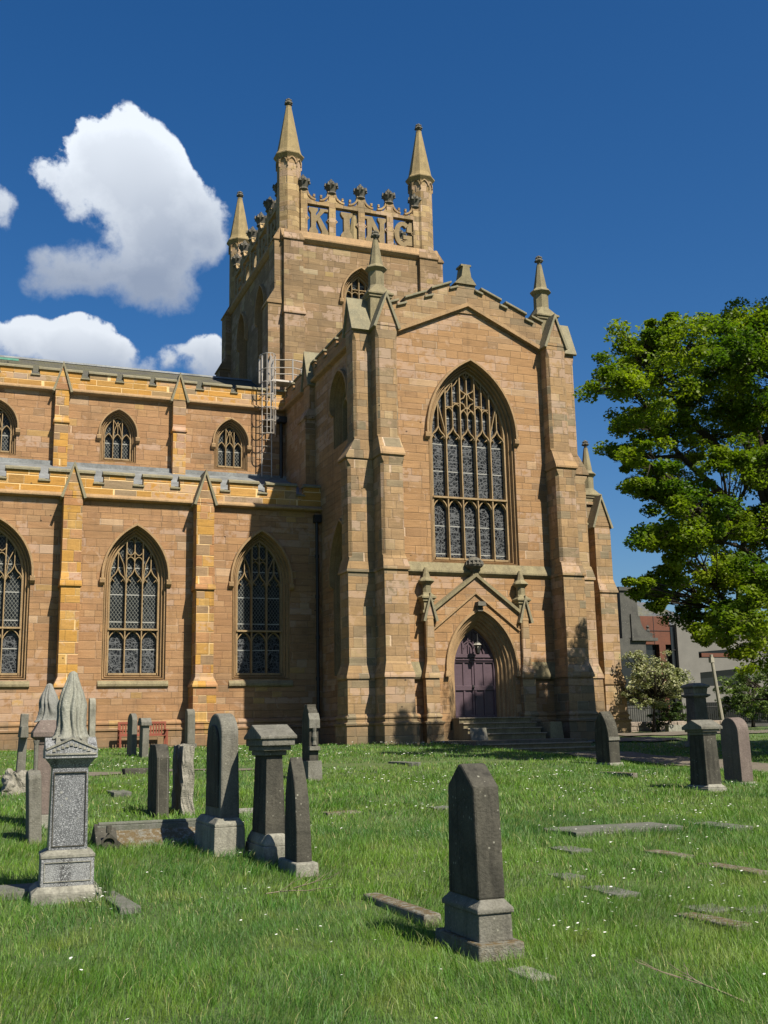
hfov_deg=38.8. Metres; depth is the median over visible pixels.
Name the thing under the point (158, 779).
gravestone
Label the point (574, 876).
flat stone
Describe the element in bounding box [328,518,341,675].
window
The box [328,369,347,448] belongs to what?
window
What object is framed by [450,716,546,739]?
door steps
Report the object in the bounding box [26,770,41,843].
gravestone
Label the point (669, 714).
tree
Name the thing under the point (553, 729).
plinth block
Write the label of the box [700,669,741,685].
window
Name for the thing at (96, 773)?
path
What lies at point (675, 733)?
path
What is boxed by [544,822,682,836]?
flat stone
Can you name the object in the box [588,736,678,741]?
path
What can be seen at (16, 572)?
window
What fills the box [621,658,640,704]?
window
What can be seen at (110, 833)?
coped tomb
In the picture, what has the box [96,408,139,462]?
window
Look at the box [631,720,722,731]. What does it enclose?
rubble wall
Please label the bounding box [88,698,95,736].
gravestone
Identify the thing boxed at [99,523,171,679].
window
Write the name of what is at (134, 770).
flat stone
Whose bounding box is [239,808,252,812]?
flat stone
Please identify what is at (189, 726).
gravestone
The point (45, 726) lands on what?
monument
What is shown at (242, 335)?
window
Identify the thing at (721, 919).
flat stone
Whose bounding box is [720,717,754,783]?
gravestone
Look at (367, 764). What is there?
ground
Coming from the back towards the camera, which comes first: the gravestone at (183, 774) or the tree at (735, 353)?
the tree at (735, 353)
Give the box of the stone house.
[617,587,693,721]
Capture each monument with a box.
[29,671,101,906]
[31,683,58,828]
[680,683,710,746]
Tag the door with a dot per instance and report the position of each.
(474, 674)
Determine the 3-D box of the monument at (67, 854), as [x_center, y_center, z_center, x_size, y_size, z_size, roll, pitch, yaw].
[-2.721,2.349,9.421,0.570,1.931,0.567,3,-12,-19]
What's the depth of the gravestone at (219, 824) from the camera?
11.82 m
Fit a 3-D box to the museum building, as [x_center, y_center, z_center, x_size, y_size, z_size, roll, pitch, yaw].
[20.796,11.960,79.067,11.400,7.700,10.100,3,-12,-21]
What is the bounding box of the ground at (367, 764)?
[0,726,767,1023]
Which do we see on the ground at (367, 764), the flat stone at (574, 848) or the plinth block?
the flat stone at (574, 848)
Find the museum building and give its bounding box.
[640,616,767,723]
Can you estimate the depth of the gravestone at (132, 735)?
29.26 m
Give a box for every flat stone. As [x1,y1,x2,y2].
[106,790,131,796]
[122,768,147,774]
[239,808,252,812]
[322,810,360,815]
[388,761,420,766]
[427,806,447,809]
[507,966,555,982]
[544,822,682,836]
[548,845,591,853]
[548,872,584,880]
[580,885,640,897]
[600,771,637,778]
[643,849,692,858]
[674,912,750,932]
[687,903,732,913]
[691,821,751,830]
[697,862,767,876]
[733,904,767,914]
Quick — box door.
[454,629,496,717]
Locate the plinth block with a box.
[540,722,563,737]
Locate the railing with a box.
[627,703,767,726]
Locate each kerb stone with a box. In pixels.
[102,891,140,914]
[363,892,441,926]
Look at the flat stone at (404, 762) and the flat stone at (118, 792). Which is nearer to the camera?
the flat stone at (118, 792)
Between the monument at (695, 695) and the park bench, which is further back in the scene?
the park bench
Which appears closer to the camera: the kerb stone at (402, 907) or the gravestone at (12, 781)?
the kerb stone at (402, 907)
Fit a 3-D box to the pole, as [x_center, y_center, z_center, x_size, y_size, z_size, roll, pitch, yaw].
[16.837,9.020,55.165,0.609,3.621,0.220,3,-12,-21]
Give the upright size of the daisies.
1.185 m
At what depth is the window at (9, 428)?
45.27 m
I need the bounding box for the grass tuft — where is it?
[94,847,128,898]
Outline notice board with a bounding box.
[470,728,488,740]
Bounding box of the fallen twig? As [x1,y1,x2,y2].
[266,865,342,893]
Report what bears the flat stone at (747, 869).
on the ground at (367, 764)
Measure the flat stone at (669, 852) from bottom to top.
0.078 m
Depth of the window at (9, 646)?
39.08 m
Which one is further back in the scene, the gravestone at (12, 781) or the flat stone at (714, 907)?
the gravestone at (12, 781)
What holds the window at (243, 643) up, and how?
in the church
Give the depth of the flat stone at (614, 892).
9.22 m
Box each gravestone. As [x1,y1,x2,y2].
[0,714,32,795]
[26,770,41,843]
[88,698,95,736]
[127,713,136,755]
[138,718,151,757]
[147,744,169,817]
[171,744,194,815]
[185,709,196,746]
[195,713,244,856]
[244,724,296,863]
[278,757,318,877]
[302,704,321,779]
[435,763,525,962]
[594,711,623,765]
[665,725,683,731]
[682,720,726,791]
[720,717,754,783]
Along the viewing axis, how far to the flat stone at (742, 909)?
8.49 m
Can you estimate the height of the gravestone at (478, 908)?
1.265 m
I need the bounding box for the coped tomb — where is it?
[90,818,196,849]
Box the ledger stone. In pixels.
[0,883,32,900]
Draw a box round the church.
[0,98,631,750]
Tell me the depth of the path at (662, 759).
30.57 m
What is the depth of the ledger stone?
9.31 m
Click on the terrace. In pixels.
(472, 743)
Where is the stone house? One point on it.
(634, 635)
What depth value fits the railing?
58.31 m
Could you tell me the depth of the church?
40.96 m
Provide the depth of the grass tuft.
9.14 m
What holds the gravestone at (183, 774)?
on the ground at (367, 764)
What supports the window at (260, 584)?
in the church
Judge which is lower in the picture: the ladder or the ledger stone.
the ledger stone
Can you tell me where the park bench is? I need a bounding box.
[117,721,168,747]
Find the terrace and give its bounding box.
[430,738,587,746]
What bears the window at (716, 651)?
in the museum building
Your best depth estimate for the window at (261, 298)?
55.51 m
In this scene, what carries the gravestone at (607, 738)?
on the ground at (367, 764)
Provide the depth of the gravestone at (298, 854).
10.51 m
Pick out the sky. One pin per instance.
(620, 145)
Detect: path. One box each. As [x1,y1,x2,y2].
[0,768,253,777]
[565,751,767,771]
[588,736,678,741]
[618,730,767,735]
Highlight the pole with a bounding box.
[708,654,723,719]
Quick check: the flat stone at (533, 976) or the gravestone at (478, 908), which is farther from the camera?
the gravestone at (478, 908)
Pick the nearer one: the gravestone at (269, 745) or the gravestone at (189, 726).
the gravestone at (269, 745)
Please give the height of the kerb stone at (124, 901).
0.060 m
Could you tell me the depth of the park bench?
38.86 m
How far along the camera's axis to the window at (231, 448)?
48.67 m
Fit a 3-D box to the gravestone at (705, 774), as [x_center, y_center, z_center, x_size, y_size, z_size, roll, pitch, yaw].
[5.606,4.289,19.167,0.440,1.258,0.680,3,-13,-19]
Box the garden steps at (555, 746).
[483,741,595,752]
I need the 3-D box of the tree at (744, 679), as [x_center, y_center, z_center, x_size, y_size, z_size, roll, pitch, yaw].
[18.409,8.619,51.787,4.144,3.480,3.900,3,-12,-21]
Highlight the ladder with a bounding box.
[259,352,302,476]
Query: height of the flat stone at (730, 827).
0.092 m
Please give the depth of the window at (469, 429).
40.37 m
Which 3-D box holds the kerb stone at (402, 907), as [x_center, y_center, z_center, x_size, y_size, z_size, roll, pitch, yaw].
[0.124,3.139,8.574,0.158,0.135,1.258,3,-12,-22]
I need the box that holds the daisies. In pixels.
[2,734,767,1019]
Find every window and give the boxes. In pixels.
[0,398,19,454]
[0,517,34,679]
[0,629,18,672]
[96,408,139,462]
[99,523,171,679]
[108,631,155,672]
[211,418,250,470]
[228,529,293,678]
[236,312,247,378]
[237,632,278,672]
[254,284,266,384]
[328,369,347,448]
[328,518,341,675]
[339,266,367,321]
[424,358,519,565]
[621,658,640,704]
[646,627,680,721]
[699,650,731,657]
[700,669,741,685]
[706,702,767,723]
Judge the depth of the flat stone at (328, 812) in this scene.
15.56 m
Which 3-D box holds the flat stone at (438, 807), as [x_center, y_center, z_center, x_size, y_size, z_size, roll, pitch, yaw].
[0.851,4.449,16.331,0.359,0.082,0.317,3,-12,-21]
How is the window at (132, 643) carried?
in the church
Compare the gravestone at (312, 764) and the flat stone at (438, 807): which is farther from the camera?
the gravestone at (312, 764)
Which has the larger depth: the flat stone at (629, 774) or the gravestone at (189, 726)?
the gravestone at (189, 726)
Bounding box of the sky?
[0,0,767,678]
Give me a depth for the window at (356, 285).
53.57 m
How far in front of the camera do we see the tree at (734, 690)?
58.17 m
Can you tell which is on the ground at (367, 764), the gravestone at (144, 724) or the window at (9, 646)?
the gravestone at (144, 724)
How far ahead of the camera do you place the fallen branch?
6.04 m
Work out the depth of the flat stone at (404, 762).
25.28 m
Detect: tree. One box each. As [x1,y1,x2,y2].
[572,296,767,677]
[619,650,694,732]
[646,698,686,730]
[712,665,767,726]
[728,664,767,719]
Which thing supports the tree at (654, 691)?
on the ground at (367, 764)
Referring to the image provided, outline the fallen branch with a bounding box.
[635,959,743,1001]

